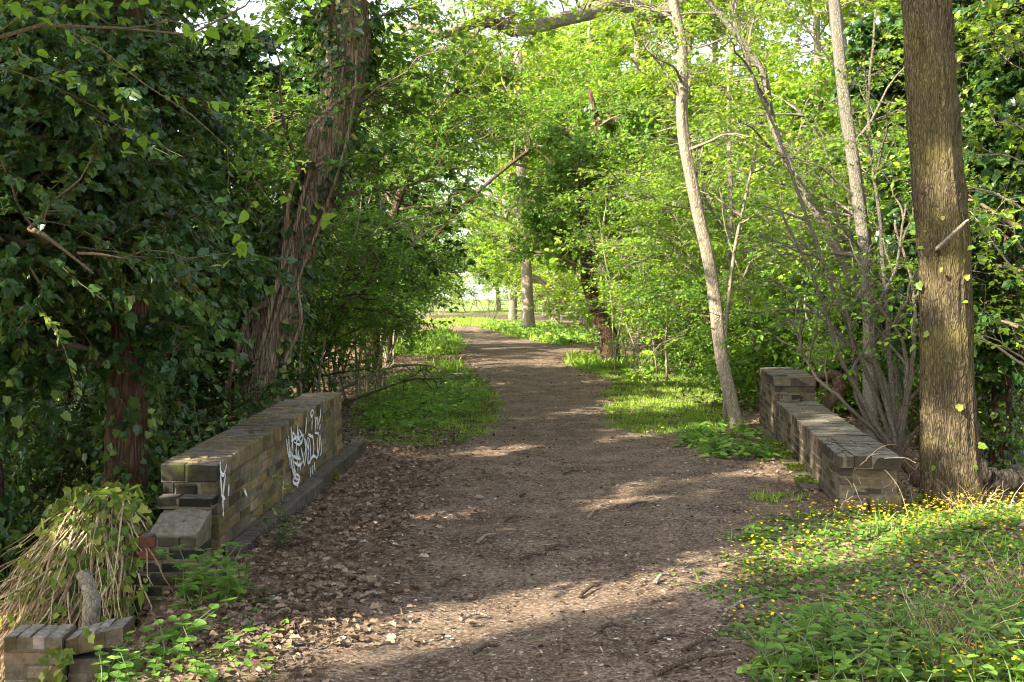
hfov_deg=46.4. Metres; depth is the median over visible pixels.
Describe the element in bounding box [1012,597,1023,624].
nettle plant
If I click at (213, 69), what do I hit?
ivy clad tree
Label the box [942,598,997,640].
nettle plant
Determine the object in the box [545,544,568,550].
dead stick
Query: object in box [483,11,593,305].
broadleaf tree
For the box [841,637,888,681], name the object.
nettle plant
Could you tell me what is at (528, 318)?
straight tree
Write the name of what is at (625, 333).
dead brush
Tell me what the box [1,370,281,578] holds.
thicket shrub
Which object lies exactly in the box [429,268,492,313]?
thicket shrub
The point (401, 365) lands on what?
fallen branch
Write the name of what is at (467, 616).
dead stick
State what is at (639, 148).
thicket shrub
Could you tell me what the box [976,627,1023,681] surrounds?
nettle plant
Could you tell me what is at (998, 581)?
dry grass tuft
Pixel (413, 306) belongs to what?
hawthorn shrub
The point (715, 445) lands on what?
cuckoo pint
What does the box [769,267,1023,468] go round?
thicket shrub
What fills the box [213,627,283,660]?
weed plant
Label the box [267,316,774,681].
path
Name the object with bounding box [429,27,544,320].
broadleaf tree
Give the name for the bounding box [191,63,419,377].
hawthorn shrub
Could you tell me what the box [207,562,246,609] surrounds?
nettle plant
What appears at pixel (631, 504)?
dead stick
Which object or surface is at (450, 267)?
thicket shrub
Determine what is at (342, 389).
fallen branch
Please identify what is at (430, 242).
hawthorn shrub
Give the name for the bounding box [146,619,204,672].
weed plant
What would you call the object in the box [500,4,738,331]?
broadleaf tree
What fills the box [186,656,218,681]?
weed plant
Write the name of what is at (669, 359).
thicket shrub
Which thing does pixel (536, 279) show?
broadleaf tree
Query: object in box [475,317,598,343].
ground elder
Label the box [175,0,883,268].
sky
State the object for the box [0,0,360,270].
overhanging maple
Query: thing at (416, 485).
dead stick
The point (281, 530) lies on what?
holly sapling
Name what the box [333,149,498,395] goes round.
sapling
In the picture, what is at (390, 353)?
sapling
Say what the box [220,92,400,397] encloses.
sapling
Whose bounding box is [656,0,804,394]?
thin sapling
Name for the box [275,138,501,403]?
sapling
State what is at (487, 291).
thicket shrub
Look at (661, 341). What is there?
dead brush
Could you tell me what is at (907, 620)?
nettle plant
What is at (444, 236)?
broadleaf tree
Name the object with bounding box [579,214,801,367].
thicket shrub
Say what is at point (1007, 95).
ivy clad tree
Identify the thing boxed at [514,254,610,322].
thicket shrub
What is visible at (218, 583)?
nettle plant
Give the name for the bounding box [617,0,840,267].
broadleaf tree
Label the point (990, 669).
nettle plant
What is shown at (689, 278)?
thicket shrub
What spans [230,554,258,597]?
nettle plant
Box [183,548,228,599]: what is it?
nettle plant
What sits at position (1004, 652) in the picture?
nettle plant
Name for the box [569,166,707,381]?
sapling
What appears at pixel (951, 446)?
oak tree
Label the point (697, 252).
thicket shrub
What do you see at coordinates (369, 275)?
hawthorn shrub
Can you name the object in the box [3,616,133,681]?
wing wall
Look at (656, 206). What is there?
thicket shrub
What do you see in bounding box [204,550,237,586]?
nettle plant
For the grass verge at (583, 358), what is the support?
on the ground at (787, 481)
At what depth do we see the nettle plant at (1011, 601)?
5.89 m
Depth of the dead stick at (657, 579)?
6.86 m
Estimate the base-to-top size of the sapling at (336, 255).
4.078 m
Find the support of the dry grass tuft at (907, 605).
on the ground at (787, 481)
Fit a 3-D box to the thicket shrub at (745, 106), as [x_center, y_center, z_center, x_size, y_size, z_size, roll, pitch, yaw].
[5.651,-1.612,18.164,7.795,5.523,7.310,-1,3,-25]
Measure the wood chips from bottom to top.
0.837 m
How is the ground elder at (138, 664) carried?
on the ground at (787, 481)
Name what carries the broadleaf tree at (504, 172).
on the ground at (787, 481)
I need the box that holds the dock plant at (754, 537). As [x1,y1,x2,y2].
[735,524,772,545]
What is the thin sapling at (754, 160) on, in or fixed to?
on the ground at (787, 481)
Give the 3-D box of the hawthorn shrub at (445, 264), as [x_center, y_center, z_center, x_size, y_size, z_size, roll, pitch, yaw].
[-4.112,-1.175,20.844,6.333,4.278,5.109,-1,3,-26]
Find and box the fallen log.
[981,458,1023,491]
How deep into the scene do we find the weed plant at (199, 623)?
5.61 m
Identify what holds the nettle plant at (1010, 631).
on the ground at (787, 481)
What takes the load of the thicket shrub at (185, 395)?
on the ground at (787, 481)
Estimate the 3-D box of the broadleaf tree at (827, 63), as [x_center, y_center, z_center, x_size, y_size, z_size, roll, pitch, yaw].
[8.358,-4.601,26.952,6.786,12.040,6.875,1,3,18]
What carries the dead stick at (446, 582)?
on the path
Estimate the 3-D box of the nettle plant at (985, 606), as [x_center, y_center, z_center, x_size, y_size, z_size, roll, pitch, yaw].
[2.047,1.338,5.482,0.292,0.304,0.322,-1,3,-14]
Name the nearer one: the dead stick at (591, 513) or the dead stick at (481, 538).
the dead stick at (481, 538)
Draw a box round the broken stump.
[75,569,100,626]
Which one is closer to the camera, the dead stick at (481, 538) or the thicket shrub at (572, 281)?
the dead stick at (481, 538)
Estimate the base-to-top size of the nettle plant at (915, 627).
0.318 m
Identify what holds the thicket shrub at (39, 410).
on the ground at (787, 481)
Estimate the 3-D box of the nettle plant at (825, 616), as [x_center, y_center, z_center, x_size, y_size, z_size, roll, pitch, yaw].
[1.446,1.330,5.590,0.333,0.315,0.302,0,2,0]
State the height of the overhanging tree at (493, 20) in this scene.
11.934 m
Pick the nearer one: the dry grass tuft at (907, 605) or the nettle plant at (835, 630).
the nettle plant at (835, 630)
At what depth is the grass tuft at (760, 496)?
9.54 m
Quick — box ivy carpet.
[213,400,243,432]
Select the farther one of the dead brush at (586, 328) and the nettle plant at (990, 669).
the dead brush at (586, 328)
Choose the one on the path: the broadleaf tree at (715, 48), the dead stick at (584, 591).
the dead stick at (584, 591)
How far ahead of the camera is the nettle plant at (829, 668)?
5.19 m
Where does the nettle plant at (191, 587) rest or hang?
on the ground at (787, 481)
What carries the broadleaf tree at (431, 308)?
on the ground at (787, 481)
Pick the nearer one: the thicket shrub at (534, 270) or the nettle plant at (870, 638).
the nettle plant at (870, 638)
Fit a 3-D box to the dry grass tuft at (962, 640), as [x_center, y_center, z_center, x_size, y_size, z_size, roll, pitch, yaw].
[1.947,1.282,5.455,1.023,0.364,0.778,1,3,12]
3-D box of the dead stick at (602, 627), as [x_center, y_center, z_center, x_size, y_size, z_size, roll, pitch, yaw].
[0.491,1.415,5.913,0.172,0.034,0.042,-1,3,-18]
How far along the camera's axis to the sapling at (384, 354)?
26.80 m
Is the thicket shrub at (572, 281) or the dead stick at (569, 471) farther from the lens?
the thicket shrub at (572, 281)
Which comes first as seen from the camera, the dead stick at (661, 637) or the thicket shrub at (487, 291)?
the dead stick at (661, 637)
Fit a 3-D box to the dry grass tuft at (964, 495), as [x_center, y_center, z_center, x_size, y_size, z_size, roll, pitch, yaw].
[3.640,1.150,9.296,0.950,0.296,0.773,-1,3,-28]
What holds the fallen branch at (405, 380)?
on the ground at (787, 481)
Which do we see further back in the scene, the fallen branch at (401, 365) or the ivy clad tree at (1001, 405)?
the fallen branch at (401, 365)
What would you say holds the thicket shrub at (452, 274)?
on the ground at (787, 481)
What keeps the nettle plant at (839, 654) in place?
on the ground at (787, 481)
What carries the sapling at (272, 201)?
on the ground at (787, 481)
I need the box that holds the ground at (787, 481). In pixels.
[81,299,1023,681]
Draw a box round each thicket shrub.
[0,346,280,548]
[0,381,316,593]
[1,334,343,587]
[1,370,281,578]
[24,169,350,440]
[28,326,250,486]
[32,214,364,409]
[404,227,471,311]
[419,273,460,315]
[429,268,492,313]
[441,277,494,311]
[446,259,546,318]
[453,220,571,317]
[464,228,565,311]
[496,218,579,319]
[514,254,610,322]
[533,95,982,401]
[534,258,625,330]
[544,43,904,384]
[547,168,714,339]
[563,100,885,389]
[567,58,904,274]
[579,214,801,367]
[582,273,692,351]
[583,158,834,375]
[614,73,1021,390]
[615,261,752,369]
[618,256,851,401]
[636,301,715,376]
[650,246,873,396]
[661,253,983,413]
[666,296,794,395]
[672,61,869,232]
[676,224,853,313]
[684,34,1020,378]
[696,42,1023,406]
[738,237,1023,412]
[741,244,1023,429]
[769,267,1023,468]
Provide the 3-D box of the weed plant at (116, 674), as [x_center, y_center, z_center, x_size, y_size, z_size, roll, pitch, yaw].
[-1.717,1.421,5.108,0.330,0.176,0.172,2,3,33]
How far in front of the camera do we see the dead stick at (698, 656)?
5.35 m
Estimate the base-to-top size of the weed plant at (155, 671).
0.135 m
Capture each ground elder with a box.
[97,573,302,681]
[353,368,490,432]
[386,329,463,355]
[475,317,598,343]
[670,420,790,460]
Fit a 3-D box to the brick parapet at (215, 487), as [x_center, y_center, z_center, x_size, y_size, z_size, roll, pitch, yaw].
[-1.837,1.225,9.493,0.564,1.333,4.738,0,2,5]
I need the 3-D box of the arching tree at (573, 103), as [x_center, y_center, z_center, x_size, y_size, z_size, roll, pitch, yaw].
[0.475,-3.257,30.866,7.547,7.983,3.939,0,2,0]
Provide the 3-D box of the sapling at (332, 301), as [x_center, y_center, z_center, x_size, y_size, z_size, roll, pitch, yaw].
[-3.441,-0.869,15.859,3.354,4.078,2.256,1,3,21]
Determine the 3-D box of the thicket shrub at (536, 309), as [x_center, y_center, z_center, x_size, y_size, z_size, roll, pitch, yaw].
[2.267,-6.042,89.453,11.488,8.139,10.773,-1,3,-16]
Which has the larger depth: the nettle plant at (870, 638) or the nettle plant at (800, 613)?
the nettle plant at (800, 613)
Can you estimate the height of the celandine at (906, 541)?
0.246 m
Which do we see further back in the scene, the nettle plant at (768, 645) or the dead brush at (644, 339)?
the dead brush at (644, 339)
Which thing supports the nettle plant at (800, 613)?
on the ground at (787, 481)
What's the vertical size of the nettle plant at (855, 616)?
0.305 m
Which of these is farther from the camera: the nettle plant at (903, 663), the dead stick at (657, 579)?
the dead stick at (657, 579)
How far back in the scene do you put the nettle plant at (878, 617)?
5.69 m
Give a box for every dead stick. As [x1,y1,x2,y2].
[359,590,384,597]
[409,484,434,488]
[442,577,460,586]
[459,612,490,621]
[472,642,497,654]
[476,533,496,542]
[504,515,521,521]
[519,552,546,560]
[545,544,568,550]
[563,470,580,474]
[578,584,598,597]
[587,508,599,518]
[596,623,627,631]
[626,501,647,508]
[648,633,687,641]
[653,573,669,583]
[653,633,735,675]
[681,638,716,651]
[724,595,759,611]
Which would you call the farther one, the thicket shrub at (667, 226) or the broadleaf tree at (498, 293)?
the broadleaf tree at (498, 293)
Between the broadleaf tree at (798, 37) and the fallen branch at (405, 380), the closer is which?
the fallen branch at (405, 380)
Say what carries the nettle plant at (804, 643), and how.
on the ground at (787, 481)
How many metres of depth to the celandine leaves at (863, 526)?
7.39 m
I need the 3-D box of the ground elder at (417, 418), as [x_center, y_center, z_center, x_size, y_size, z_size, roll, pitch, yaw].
[-1.427,0.824,19.159,2.180,0.206,9.860,0,2,0]
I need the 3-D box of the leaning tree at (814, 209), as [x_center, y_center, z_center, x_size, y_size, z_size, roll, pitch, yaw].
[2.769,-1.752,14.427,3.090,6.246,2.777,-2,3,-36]
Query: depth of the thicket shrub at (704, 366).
19.48 m
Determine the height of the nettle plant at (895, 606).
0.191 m
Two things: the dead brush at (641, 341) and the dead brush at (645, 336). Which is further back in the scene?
the dead brush at (645, 336)
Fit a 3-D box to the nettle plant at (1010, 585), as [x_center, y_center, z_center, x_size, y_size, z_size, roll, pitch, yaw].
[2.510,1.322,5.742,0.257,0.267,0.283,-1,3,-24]
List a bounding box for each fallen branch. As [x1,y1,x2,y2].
[318,335,348,400]
[337,337,479,391]
[341,354,441,405]
[810,370,845,410]
[877,397,919,487]
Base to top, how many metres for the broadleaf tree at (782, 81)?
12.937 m
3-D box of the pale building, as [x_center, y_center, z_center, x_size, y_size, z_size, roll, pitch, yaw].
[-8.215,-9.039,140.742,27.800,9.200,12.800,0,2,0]
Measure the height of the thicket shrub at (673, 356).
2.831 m
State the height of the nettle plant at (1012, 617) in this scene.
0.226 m
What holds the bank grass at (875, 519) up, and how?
on the ground at (787, 481)
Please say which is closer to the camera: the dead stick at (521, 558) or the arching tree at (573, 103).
the dead stick at (521, 558)
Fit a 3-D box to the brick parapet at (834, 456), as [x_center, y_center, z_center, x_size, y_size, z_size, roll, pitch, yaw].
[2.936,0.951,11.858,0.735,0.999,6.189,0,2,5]
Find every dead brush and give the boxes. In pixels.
[568,313,654,372]
[589,318,654,358]
[609,313,664,366]
[617,322,668,362]
[627,321,669,353]
[630,321,693,375]
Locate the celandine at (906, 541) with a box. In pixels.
[608,395,1023,681]
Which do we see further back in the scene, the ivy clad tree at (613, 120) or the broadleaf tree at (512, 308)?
the broadleaf tree at (512, 308)
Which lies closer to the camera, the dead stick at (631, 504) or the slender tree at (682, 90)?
the dead stick at (631, 504)
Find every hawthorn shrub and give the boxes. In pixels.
[92,171,422,403]
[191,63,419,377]
[225,209,464,393]
[255,197,454,392]
[268,202,471,374]
[272,173,467,357]
[338,204,516,360]
[344,293,431,344]
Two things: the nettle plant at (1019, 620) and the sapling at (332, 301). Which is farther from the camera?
the sapling at (332, 301)
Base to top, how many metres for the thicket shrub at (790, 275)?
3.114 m
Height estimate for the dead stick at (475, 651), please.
0.032 m
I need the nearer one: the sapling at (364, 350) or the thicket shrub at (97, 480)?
the thicket shrub at (97, 480)
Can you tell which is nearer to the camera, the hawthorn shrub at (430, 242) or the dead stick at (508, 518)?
the dead stick at (508, 518)
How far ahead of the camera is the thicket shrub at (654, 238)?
20.07 m
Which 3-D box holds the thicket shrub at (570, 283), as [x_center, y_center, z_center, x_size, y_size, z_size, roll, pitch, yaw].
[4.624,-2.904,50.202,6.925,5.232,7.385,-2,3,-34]
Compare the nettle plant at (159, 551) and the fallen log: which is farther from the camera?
the fallen log
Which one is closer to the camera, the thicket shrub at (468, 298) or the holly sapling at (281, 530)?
the holly sapling at (281, 530)
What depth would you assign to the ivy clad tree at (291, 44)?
19.82 m
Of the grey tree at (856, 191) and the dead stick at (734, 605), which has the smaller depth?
the dead stick at (734, 605)
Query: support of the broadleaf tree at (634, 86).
on the ground at (787, 481)
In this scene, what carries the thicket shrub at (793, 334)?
on the ground at (787, 481)
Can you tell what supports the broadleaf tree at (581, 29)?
on the ground at (787, 481)
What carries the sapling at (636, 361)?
on the ground at (787, 481)
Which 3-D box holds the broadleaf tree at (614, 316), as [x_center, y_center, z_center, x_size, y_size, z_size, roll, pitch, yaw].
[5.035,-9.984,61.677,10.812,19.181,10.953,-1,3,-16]
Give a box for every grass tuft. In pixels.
[739,488,813,508]
[824,570,1023,671]
[827,577,986,631]
[908,475,1023,511]
[928,538,1023,603]
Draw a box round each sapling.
[189,118,366,398]
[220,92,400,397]
[226,124,369,392]
[244,465,306,546]
[257,128,368,391]
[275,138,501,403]
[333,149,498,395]
[352,187,395,370]
[364,170,463,386]
[374,198,415,364]
[506,184,658,369]
[543,178,678,374]
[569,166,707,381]
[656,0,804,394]
[660,111,845,419]
[715,126,889,410]
[756,124,903,411]
[850,141,991,273]
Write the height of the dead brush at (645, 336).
1.142 m
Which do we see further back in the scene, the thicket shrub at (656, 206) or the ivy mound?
the thicket shrub at (656, 206)
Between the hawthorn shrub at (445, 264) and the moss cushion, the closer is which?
the moss cushion
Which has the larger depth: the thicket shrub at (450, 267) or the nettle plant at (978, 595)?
the thicket shrub at (450, 267)
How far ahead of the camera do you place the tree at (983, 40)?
10.58 m
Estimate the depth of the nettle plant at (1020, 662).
5.14 m
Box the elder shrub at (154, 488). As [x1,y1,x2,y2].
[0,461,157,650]
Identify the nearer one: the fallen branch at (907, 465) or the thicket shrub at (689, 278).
the fallen branch at (907, 465)
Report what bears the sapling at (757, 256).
on the ground at (787, 481)
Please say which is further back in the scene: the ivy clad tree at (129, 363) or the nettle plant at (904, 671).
the ivy clad tree at (129, 363)
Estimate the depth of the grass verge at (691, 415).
17.41 m
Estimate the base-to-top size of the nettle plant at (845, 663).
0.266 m
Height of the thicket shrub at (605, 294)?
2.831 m
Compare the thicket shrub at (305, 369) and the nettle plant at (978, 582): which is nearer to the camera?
the nettle plant at (978, 582)
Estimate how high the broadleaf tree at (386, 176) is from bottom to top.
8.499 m
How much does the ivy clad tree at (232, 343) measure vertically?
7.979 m
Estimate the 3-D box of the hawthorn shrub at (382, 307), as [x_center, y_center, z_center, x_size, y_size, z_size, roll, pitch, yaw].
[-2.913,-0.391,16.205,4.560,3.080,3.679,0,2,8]
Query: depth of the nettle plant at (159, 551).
6.80 m
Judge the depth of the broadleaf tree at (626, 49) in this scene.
36.90 m
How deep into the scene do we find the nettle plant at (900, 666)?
4.80 m
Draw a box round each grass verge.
[344,379,511,448]
[386,315,664,371]
[562,361,743,433]
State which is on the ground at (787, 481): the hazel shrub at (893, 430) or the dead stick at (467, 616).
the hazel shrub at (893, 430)
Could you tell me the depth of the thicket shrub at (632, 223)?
17.85 m
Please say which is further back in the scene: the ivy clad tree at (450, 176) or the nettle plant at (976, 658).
the ivy clad tree at (450, 176)
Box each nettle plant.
[155,544,211,598]
[168,553,227,608]
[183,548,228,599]
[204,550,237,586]
[206,542,251,601]
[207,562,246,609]
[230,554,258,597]
[732,622,801,681]
[747,614,805,670]
[758,620,814,676]
[763,584,830,648]
[765,602,825,672]
[789,585,863,656]
[794,672,836,681]
[798,636,845,680]
[804,603,867,661]
[815,619,878,679]
[817,642,882,681]
[821,577,879,645]
[833,607,908,679]
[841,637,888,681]
[853,602,894,643]
[864,617,901,659]
[865,628,930,681]
[881,635,935,681]
[887,591,923,633]
[892,595,972,659]
[894,593,954,641]
[896,665,939,681]
[905,628,961,681]
[912,618,986,681]
[923,599,990,656]
[935,592,1015,665]
[941,638,1004,681]
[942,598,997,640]
[948,635,998,681]
[968,580,1023,654]
[968,633,1018,681]
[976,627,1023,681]
[984,585,1023,628]
[989,605,1023,649]
[989,608,1023,675]
[991,587,1023,620]
[995,564,1023,611]
[1004,623,1023,677]
[1006,583,1023,638]
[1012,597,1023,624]
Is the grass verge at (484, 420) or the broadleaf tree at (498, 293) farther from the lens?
the broadleaf tree at (498, 293)
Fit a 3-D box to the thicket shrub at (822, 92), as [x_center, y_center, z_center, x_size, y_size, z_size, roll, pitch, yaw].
[6.351,-2.872,26.290,9.618,7.267,10.257,-2,3,-34]
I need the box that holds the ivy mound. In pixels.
[0,480,173,681]
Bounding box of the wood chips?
[108,349,1012,681]
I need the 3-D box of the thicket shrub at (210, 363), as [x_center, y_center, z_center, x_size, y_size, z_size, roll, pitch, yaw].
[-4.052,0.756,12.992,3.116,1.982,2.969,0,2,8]
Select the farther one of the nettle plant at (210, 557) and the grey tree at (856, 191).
the grey tree at (856, 191)
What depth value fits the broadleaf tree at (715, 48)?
39.71 m
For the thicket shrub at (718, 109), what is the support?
on the ground at (787, 481)
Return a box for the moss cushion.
[332,469,340,480]
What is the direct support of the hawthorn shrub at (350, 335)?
on the ground at (787, 481)
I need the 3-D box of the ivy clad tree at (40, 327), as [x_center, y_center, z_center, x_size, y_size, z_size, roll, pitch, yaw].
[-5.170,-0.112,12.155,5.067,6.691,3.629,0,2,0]
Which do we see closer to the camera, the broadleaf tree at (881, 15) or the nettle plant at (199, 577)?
the nettle plant at (199, 577)
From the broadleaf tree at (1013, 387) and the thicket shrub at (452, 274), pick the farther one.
the thicket shrub at (452, 274)
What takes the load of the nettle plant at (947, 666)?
on the ground at (787, 481)
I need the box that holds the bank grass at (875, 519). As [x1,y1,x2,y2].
[693,499,1023,681]
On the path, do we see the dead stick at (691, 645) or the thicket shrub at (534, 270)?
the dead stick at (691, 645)
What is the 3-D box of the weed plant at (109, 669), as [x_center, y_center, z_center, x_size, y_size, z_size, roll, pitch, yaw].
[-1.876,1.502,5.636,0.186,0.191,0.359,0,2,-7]
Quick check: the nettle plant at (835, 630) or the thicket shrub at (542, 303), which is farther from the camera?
the thicket shrub at (542, 303)
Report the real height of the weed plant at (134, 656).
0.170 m
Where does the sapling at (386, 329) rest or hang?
on the ground at (787, 481)
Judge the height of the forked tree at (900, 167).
7.072 m
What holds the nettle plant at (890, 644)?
on the ground at (787, 481)
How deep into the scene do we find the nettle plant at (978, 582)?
5.57 m
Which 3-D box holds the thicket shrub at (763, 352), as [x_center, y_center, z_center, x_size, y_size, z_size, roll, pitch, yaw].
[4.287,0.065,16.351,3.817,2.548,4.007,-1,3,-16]
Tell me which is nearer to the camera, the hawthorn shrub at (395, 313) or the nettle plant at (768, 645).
the nettle plant at (768, 645)
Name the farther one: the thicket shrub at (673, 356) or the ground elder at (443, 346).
the ground elder at (443, 346)
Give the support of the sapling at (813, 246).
on the ground at (787, 481)
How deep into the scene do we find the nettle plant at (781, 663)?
5.11 m
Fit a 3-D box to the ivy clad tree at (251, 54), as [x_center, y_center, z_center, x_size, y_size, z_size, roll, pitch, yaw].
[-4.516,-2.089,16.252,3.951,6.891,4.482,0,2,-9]
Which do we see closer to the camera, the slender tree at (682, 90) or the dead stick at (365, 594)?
the dead stick at (365, 594)
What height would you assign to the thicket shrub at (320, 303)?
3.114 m
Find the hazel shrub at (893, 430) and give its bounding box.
[668,0,1021,447]
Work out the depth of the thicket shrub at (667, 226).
21.61 m
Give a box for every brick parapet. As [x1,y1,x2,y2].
[126,392,365,625]
[755,367,918,517]
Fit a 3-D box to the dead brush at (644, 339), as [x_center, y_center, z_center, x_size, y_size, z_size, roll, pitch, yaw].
[2.755,-0.007,25.073,1.537,1.178,1.039,0,2,0]
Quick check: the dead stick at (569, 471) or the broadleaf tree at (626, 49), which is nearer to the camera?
the dead stick at (569, 471)
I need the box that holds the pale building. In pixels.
[442,222,550,299]
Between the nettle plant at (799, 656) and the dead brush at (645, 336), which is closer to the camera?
the nettle plant at (799, 656)
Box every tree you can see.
[0,0,235,518]
[0,0,254,629]
[0,0,318,519]
[1,61,246,565]
[6,0,269,504]
[153,0,325,395]
[192,0,514,421]
[231,5,442,385]
[336,86,443,356]
[359,23,538,369]
[367,20,499,331]
[368,109,477,347]
[372,0,900,182]
[388,59,672,355]
[406,145,480,311]
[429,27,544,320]
[436,32,580,328]
[439,77,671,346]
[458,3,606,323]
[463,139,536,310]
[467,88,691,361]
[475,8,596,314]
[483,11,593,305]
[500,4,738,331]
[501,19,671,322]
[512,13,633,327]
[533,0,809,335]
[544,0,832,427]
[546,0,717,339]
[599,0,910,448]
[609,0,793,272]
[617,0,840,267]
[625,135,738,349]
[679,0,867,339]
[715,0,1023,508]
[722,0,916,440]
[747,0,904,237]
[772,0,904,203]
[798,4,1023,407]
[832,0,1023,389]
[838,0,1023,490]
[848,47,1001,457]
[853,0,1023,451]
[863,0,1023,372]
[881,122,1018,441]
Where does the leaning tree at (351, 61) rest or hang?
on the ground at (787, 481)
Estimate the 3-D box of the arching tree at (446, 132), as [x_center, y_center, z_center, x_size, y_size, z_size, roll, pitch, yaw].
[-2.096,-2.866,24.952,5.377,7.698,4.066,0,2,0]
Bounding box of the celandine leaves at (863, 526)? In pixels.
[696,499,1022,680]
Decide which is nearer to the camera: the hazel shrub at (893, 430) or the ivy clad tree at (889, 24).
the hazel shrub at (893, 430)
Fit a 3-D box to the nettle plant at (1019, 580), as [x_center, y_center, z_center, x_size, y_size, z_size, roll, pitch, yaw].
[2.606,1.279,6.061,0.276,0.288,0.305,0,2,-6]
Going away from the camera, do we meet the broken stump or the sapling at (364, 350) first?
the broken stump
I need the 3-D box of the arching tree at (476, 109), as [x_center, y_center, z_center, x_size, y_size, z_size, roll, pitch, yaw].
[1.161,-3.564,33.628,7.432,8.406,5.815,0,2,0]
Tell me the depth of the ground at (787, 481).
8.86 m
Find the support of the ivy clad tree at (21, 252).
on the ground at (787, 481)
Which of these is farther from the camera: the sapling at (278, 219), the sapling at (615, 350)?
the sapling at (615, 350)
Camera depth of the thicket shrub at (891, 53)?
20.96 m
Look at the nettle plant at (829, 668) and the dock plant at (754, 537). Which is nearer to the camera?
the nettle plant at (829, 668)
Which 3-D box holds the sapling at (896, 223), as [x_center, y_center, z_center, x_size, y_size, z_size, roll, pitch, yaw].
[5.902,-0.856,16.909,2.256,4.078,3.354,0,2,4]
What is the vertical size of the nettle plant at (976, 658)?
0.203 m
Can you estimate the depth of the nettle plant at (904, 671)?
5.02 m
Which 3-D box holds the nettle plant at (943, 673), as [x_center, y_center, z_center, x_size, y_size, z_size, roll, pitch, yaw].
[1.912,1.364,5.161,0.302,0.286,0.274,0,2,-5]
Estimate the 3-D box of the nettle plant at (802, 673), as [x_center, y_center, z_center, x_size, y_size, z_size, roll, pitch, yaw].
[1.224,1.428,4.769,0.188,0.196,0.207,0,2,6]
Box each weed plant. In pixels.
[90,630,135,681]
[91,645,139,681]
[107,651,169,681]
[112,643,185,678]
[134,607,207,661]
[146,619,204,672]
[165,597,235,656]
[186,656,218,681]
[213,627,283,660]
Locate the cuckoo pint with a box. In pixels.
[702,432,732,452]
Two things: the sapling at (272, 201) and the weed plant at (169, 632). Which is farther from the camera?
the sapling at (272, 201)
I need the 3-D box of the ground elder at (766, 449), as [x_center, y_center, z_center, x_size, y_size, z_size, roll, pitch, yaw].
[2.332,1.058,13.231,1.228,0.201,3.203,0,2,0]

